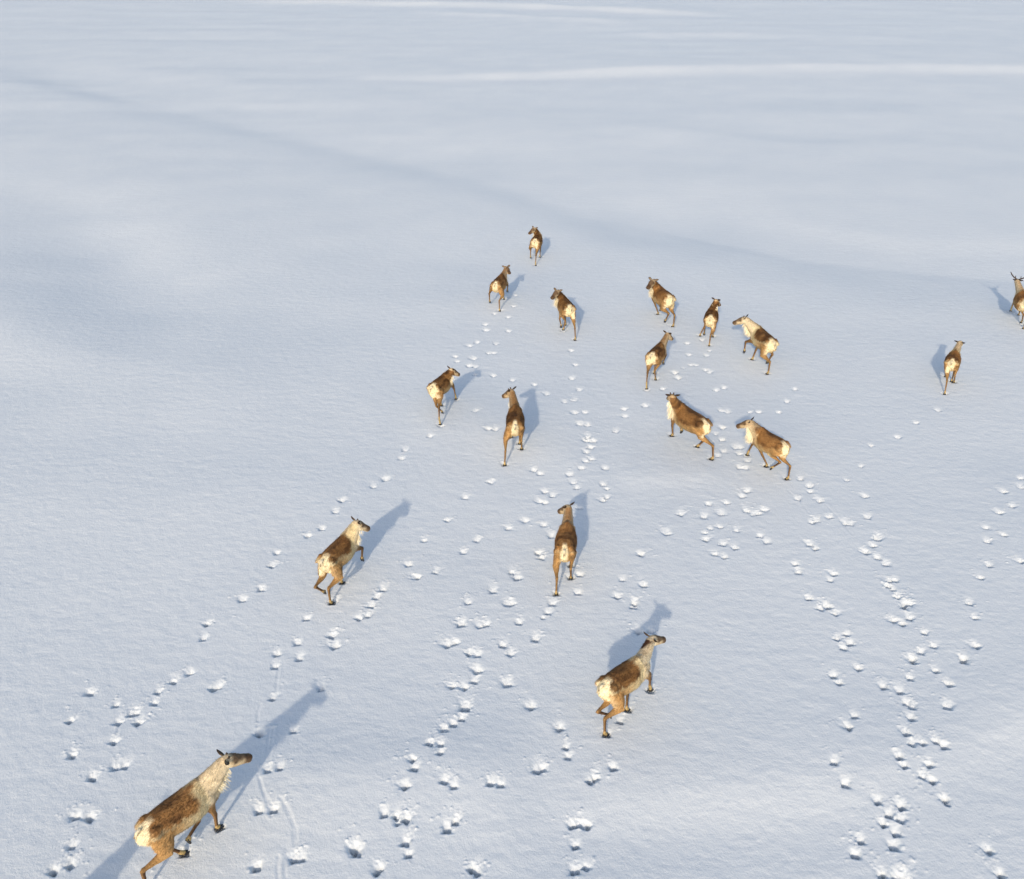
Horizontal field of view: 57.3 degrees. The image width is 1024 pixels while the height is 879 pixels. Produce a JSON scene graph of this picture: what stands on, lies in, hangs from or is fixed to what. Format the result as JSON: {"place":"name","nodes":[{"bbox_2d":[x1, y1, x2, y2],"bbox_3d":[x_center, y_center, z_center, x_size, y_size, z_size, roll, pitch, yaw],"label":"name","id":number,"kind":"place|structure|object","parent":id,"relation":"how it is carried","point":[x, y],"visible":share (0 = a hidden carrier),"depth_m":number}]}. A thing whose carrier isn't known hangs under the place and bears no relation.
{"place":"outdoors","nodes":[
{"label":"outdoors","id":0,"kind":"place"},
{"bbox_2d":[0,0,1023,878],"bbox_3d":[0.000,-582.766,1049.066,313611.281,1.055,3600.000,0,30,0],"label":"snow ground","id":1,"kind":"structure","parent":0,"point":[256,256],"depth_m":25.47},
{"bbox_2d":[133,749,252,878],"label":"reindeer","id":2,"kind":"object","parent":1,"relation":"on","point":[162,825],"visible":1,"depth_m":13.93},
{"bbox_2d":[313,516,369,604],"bbox_3d":[-3.641,2.472,19.645,0.641,1.516,1.664,18,34,28],"label":"reindeer","id":3,"kind":"object","parent":1,"relation":"on","point":[335,556],"visible":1,"depth_m":19.46},
{"bbox_2d":[426,366,459,424],"bbox_3d":[-1.941,-1.349,26.423,0.808,1.317,1.755,14,33,23],"label":"reindeer","id":4,"kind":"object","parent":1,"relation":"on","point":[439,386],"visible":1,"depth_m":26.27},
{"bbox_2d":[488,265,510,311],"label":"reindeer","id":5,"kind":"object","parent":1,"relation":"on","point":[499,283],"visible":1,"depth_m":33.50},
{"bbox_2d":[502,386,524,466],"bbox_3d":[0.031,-0.394,24.737,0.676,1.375,2.096,0,30,1],"label":"reindeer","id":6,"kind":"object","parent":1,"relation":"on","point":[515,422],"visible":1,"depth_m":24.27},
{"bbox_2d":[528,226,542,265],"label":"reindeer","id":7,"kind":"object","parent":1,"relation":"on","point":[536,241],"visible":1,"depth_m":38.20},
{"bbox_2d":[550,288,576,340],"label":"reindeer","id":8,"kind":"object","parent":1,"relation":"on","point":[565,306],"visible":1,"depth_m":31.52},
{"bbox_2d":[552,502,576,595],"bbox_3d":[1.170,2.305,20.230,0.557,1.201,2.026,3,30,6],"label":"reindeer","id":9,"kind":"object","parent":1,"relation":"on","point":[565,546],"visible":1,"depth_m":19.75},
{"bbox_2d":[595,632,665,737],"bbox_3d":[2.168,4.305,16.741,1.974,1.197,0.605,-26,38,-37],"label":"reindeer","id":10,"kind":"object","parent":1,"relation":"on","point":[616,685],"visible":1,"depth_m":16.32},
{"bbox_2d":[645,330,673,389],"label":"reindeer","id":11,"kind":"object","parent":1,"relation":"on","point":[655,355],"visible":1,"depth_m":28.31},
{"bbox_2d":[646,277,676,326],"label":"reindeer","id":12,"kind":"object","parent":1,"relation":"on","point":[662,297],"visible":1,"depth_m":32.17},
{"bbox_2d":[665,392,713,460],"bbox_3d":[4.610,-0.395,24.564,0.849,1.579,1.706,-17,34,-27],"label":"reindeer","id":13,"kind":"object","parent":1,"relation":"on","point":[682,416],"visible":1,"depth_m":24.39},
{"bbox_2d":[699,297,720,345],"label":"reindeer","id":14,"kind":"object","parent":1,"relation":"on","point":[711,317],"visible":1,"depth_m":30.81},
{"bbox_2d":[732,315,778,374],"bbox_3d":[7.713,-3.052,29.379,0.780,1.483,1.813,-16,33,-26],"label":"reindeer","id":15,"kind":"object","parent":1,"relation":"on","point":[763,341],"visible":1,"depth_m":29.15},
{"bbox_2d":[736,417,791,480],"bbox_3d":[6.413,0.186,23.704,0.734,1.406,1.526,-23,37,-35],"label":"reindeer","id":16,"kind":"object","parent":1,"relation":"on","point":[762,439],"visible":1,"depth_m":23.57},
{"bbox_2d":[943,340,964,394],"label":"reindeer","id":17,"kind":"object","parent":1,"relation":"on","point":[952,361],"visible":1,"depth_m":27.84},
{"bbox_2d":[1009,273,1023,328],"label":"reindeer","id":18,"kind":"object","parent":1,"relation":"on","point":[1018,301],"visible":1,"depth_m":32.31}
]}

